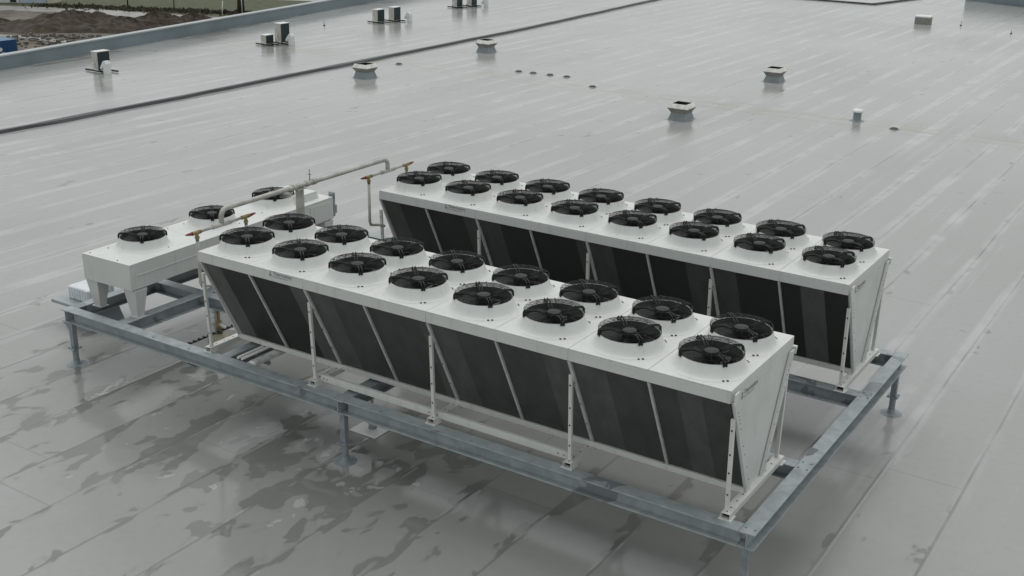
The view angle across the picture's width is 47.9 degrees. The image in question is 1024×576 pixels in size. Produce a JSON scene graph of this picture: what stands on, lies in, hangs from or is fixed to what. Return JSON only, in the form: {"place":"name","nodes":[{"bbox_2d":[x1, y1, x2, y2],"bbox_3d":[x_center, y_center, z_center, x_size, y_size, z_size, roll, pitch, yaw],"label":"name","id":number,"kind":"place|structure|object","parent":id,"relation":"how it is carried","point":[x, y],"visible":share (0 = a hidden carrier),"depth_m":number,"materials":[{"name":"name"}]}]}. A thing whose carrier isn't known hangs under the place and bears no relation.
{"place":"outdoors","nodes":[
{"label":"outdoors","id":0,"kind":"place"},
{"bbox_2d":[0,0,60,3],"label":"site cabin","id":1,"kind":"object","parent":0,"point":[30,1],"visible":0.93,"depth_m":167.17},
{"bbox_2d":[0,34,65,42],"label":"site track","id":2,"kind":"structure","parent":0,"point":[20,36],"depth_m":134.65,"materials":[{"name":"grey gravel"}]},
{"bbox_2d":[0,6,216,17],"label":"site road","id":3,"kind":"structure","parent":0,"point":[55,9],"depth_m":159.63,"materials":[{"name":"grey asphalt"}]},
{"bbox_2d":[0,0,312,50],"bbox_3d":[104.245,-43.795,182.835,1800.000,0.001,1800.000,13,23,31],"label":"ground","id":4,"kind":"structure","parent":0,"point":[228,5],"depth_m":167.39,"materials":[{"name":"brown soil"}]},
{"bbox_2d":[0,17,9,25],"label":"soil heap","id":5,"kind":"object","parent":4,"relation":"on","point":[3,21],"visible":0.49,"depth_m":140.74,"materials":[{"name":"brown soil"}]},
{"bbox_2d":[0,37,17,53],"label":"shipping container","id":6,"kind":"object","parent":4,"relation":"on","point":[7,45],"visible":0.53,"depth_m":115.07,"materials":[{"name":"blue metal"}]},
{"bbox_2d":[6,30,101,47],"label":"site rubble","id":7,"kind":"object","parent":4,"relation":"on","point":[74,36],"visible":0.84,"depth_m":133.90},
{"bbox_2d":[0,9,116,33],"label":"soil heap","id":8,"kind":"object","parent":4,"relation":"on","point":[70,21],"visible":0.84,"depth_m":140.02,"materials":[{"name":"brown soil"}]},
{"bbox_2d":[89,16,168,33],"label":"soil heap","id":9,"kind":"object","parent":4,"relation":"on","point":[119,25],"visible":0.95,"depth_m":140.54,"materials":[{"name":"brown soil"}]},
{"bbox_2d":[22,2,252,15],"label":"verge scrub","id":10,"kind":"object","parent":4,"relation":"on","point":[129,8],"visible":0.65,"depth_m":161.86,"materials":[{"name":"green plant"}]},
{"bbox_2d":[135,10,186,24],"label":"soil heap","id":11,"kind":"object","parent":4,"relation":"on","point":[161,17],"visible":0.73,"depth_m":146.45,"materials":[{"name":"brown soil"}]},
{"bbox_2d":[0,0,380,69],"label":"parapet wall","id":12,"kind":"structure","parent":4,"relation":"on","point":[15,59],"depth_m":65.11,"materials":[{"name":"metal"}]},
{"bbox_2d":[180,12,211,21],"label":"soil heap","id":13,"kind":"object","parent":4,"relation":"on","point":[191,16],"visible":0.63,"depth_m":148.45,"materials":[{"name":"brown soil"}]},
{"bbox_2d":[237,0,244,12],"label":"bare tree","id":14,"kind":"object","parent":4,"relation":"on","point":[239,9],"visible":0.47,"depth_m":159.37,"materials":[{"name":"brown plant"}]},
{"bbox_2d":[207,311,234,342],"bbox_3d":[-6.072,0.792,24.234,0.788,0.680,0.512,13,23,31],"label":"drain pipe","id":15,"kind":"object","parent":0,"point":[220,335],"visible":0.59,"depth_m":24.23,"materials":[{"name":"beige metal"}]},
{"bbox_2d":[0,0,1023,575],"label":"roof deck","id":16,"kind":"structure","parent":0,"point":[120,458],"depth_m":32.06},
{"bbox_2d":[51,280,125,331],"bbox_3d":[-9.139,0.316,25.121,1.200,0.856,1.200,13,23,31],"label":"roof hood","id":17,"kind":"object","parent":16,"relation":"on","point":[79,292],"visible":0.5,"depth_m":24.87,"materials":[{"name":"metal"}]},
{"bbox_2d":[85,49,118,72],"bbox_3d":[-19.723,-10.875,55.139,1.700,0.970,0.862,13,23,31],"label":"outdoor unit","id":18,"kind":"object","parent":16,"relation":"on","point":[98,57],"visible":0.77,"depth_m":54.92,"materials":[{"name":"white metal"}]},
{"bbox_2d":[100,60,111,74],"bbox_3d":[-19.302,-10.480,54.669,0.460,0.617,0.280,13,23,31],"label":"pipe hood","id":19,"kind":"object","parent":16,"relation":"on","point":[105,66],"visible":1,"depth_m":54.54,"materials":[{"name":"white metal"}]},
{"bbox_2d":[256,33,278,45],"bbox_3d":[-13.688,-13.851,64.220,1.350,0.570,0.742,13,23,31],"label":"outdoor unit","id":20,"kind":"object","parent":16,"relation":"on","point":[267,39],"visible":1,"depth_m":64.08,"materials":[{"name":"white metal"}]},
{"bbox_2d":[274,22,289,44],"bbox_3d":[-12.970,-14.351,64.814,1.350,1.130,0.842,13,23,31],"label":"outdoor unit","id":21,"kind":"object","parent":16,"relation":"on","point":[281,31],"visible":0.81,"depth_m":64.60,"materials":[{"name":"white metal"}]},
{"bbox_2d":[286,34,294,45],"bbox_3d":[-12.427,-13.913,64.465,0.460,0.617,0.280,13,23,31],"label":"pipe hood","id":22,"kind":"object","parent":16,"relation":"on","point":[290,38],"visible":1,"depth_m":64.34,"materials":[{"name":"white metal"}]},
{"bbox_2d":[0,0,656,133],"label":"roof joint","id":23,"kind":"object","parent":16,"relation":"on","point":[84,115],"visible":0.99,"depth_m":53.73,"materials":[{"name":"grey metal"}]},
{"bbox_2d":[352,62,377,79],"bbox_3d":[-7.008,-10.377,54.950,0.940,0.656,0.940,13,23,31],"label":"roof vent","id":24,"kind":"object","parent":16,"relation":"on","point":[365,70],"visible":1,"depth_m":54.71,"materials":[{"name":"metal"}]},
{"bbox_2d":[349,399,388,438],"bbox_3d":[-2.491,2.048,20.486,0.600,0.997,0.600,13,23,31],"label":"pipe penetration","id":25,"kind":"object","parent":16,"relation":"on","point":[369,430],"visible":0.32,"depth_m":20.55,"materials":[{"name":"white plastic"}]},
{"bbox_2d":[368,8,388,23],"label":"outdoor unit","id":26,"kind":"object","parent":16,"relation":"on","point":[378,15],"visible":1,"depth_m":74.05,"materials":[{"name":"white metal"}]},
{"bbox_2d":[384,6,405,21],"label":"outdoor unit","id":27,"kind":"object","parent":16,"relation":"on","point":[394,13],"visible":0.95,"depth_m":74.94,"materials":[{"name":"white metal"}]},
{"bbox_2d":[404,12,411,21],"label":"pipe hood","id":28,"kind":"object","parent":16,"relation":"on","point":[408,16],"visible":1,"depth_m":74.86,"materials":[{"name":"white plastic"}]},
{"bbox_2d":[447,0,466,7],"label":"outdoor unit","id":29,"kind":"object","parent":16,"relation":"on","point":[457,3],"visible":1,"depth_m":82.94,"materials":[{"name":"white metal"}]},
{"bbox_2d":[463,0,480,6],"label":"outdoor unit","id":30,"kind":"object","parent":16,"relation":"on","point":[471,3],"visible":0.92,"depth_m":83.90,"materials":[{"name":"white metal"}]},
{"bbox_2d":[481,0,487,6],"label":"pipe hood","id":31,"kind":"object","parent":16,"relation":"on","point":[485,2],"visible":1,"depth_m":83.86,"materials":[{"name":"white plastic"}]},
{"bbox_2d":[61,224,908,575],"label":"support platform","id":32,"kind":"structure","parent":16,"relation":"on","point":[797,476],"depth_m":19.01,"materials":[{"name":"metal"}]},
{"bbox_2d":[82,185,336,318],"bbox_3d":[-6.225,-1.016,24.647,1.400,1.407,6.050,13,23,29],"label":"flat cooler","id":33,"kind":"object","parent":32,"relation":"on","point":[133,263],"visible":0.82,"depth_m":22.84,"materials":[{"name":"white paint"}]},
{"bbox_2d":[188,324,232,343],"bbox_3d":[-5.546,0.806,21.987,0.070,0.032,1.910,13,23,31],"label":"cable tray","id":34,"kind":"object","parent":32,"relation":"attached to","point":[214,333],"visible":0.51,"depth_m":21.81,"materials":[{"name":"black metal"}]},
{"bbox_2d":[237,345,269,359],"bbox_3d":[-4.306,0.953,21.209,0.245,0.121,1.957,12,23,28],"label":"service pipe","id":35,"kind":"object","parent":32,"relation":"on","point":[248,354],"visible":0.29,"depth_m":20.68,"materials":[{"name":"white metal"}]},
{"bbox_2d":[249,349,285,365],"bbox_3d":[-3.871,1.004,21.363,0.220,0.140,2.620,13,23,31],"label":"steel duct","id":36,"kind":"object","parent":32,"relation":"on","point":[265,358],"visible":0.38,"depth_m":20.54,"materials":[{"name":"grey metal"}]},
{"bbox_2d":[198,213,797,522],"bbox_3d":[-0.700,0.805,18.670,10.190,2.261,2.379,13,23,31],"label":"dry cooler","id":37,"kind":"object","parent":32,"relation":"on","point":[678,387],"visible":1,"depth_m":17.45,"materials":[{"name":"white paint"}]},
{"bbox_2d":[379,161,891,392],"bbox_3d":[1.984,-0.584,22.628,10.190,2.261,2.379,13,23,31],"label":"dry cooler","id":38,"kind":"object","parent":32,"relation":"on","point":[818,298],"visible":0.97,"depth_m":21.21,"materials":[{"name":"white paint"}]},
{"bbox_2d":[185,158,413,286],"bbox_3d":[-3.864,-1.008,22.737,0.312,2.778,6.496,13,23,31],"label":"coolant pipe","id":39,"kind":"object","parent":38,"relation":"attached to","point":[298,188],"visible":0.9,"depth_m":22.07,"materials":[{"name":"grey metal"}]},
{"bbox_2d":[476,39,496,53],"bbox_3d":[-1.406,-13.319,63.331,0.940,0.656,0.940,13,23,31],"label":"roof vent","id":40,"kind":"object","parent":16,"relation":"on","point":[486,46],"visible":1,"depth_m":63.08,"materials":[{"name":"metal"}]},
{"bbox_2d":[666,101,695,121],"bbox_3d":[6.912,-7.218,46.964,0.940,0.656,0.940,13,23,31],"label":"roof vent","id":41,"kind":"object","parent":16,"relation":"on","point":[681,111],"visible":1,"depth_m":46.72,"materials":[{"name":"metal"}]},
{"bbox_2d":[763,66,786,82],"bbox_3d":[12.769,-10.384,55.974,0.940,0.656,0.940,13,23,31],"label":"roof vent","id":42,"kind":"object","parent":16,"relation":"on","point":[774,74],"visible":1,"depth_m":55.72,"materials":[{"name":"metal"}]},
{"bbox_2d":[850,108,863,121],"bbox_3d":[14.186,-7.113,47.294,0.600,0.487,0.600,13,23,31],"label":"vent stub","id":43,"kind":"object","parent":16,"relation":"on","point":[857,114],"visible":1,"depth_m":47.17,"materials":[{"name":"white plastic"}]},
{"bbox_2d":[817,0,908,4],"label":"roof joint","id":44,"kind":"object","parent":16,"relation":"on","point":[864,2],"visible":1,"depth_m":91.33,"materials":[{"name":"grey"}]},
{"bbox_2d":[914,14,932,24],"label":"roof hatch","id":45,"kind":"object","parent":16,"relation":"on","point":[923,19],"visible":1,"depth_m":78.78,"materials":[{"name":"metal"}]},
{"bbox_2d":[970,0,1023,6],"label":"parapet wall","id":46,"kind":"structure","parent":16,"relation":"on","point":[1019,3],"depth_m":91.85,"materials":[{"name":"metal"}]}
]}

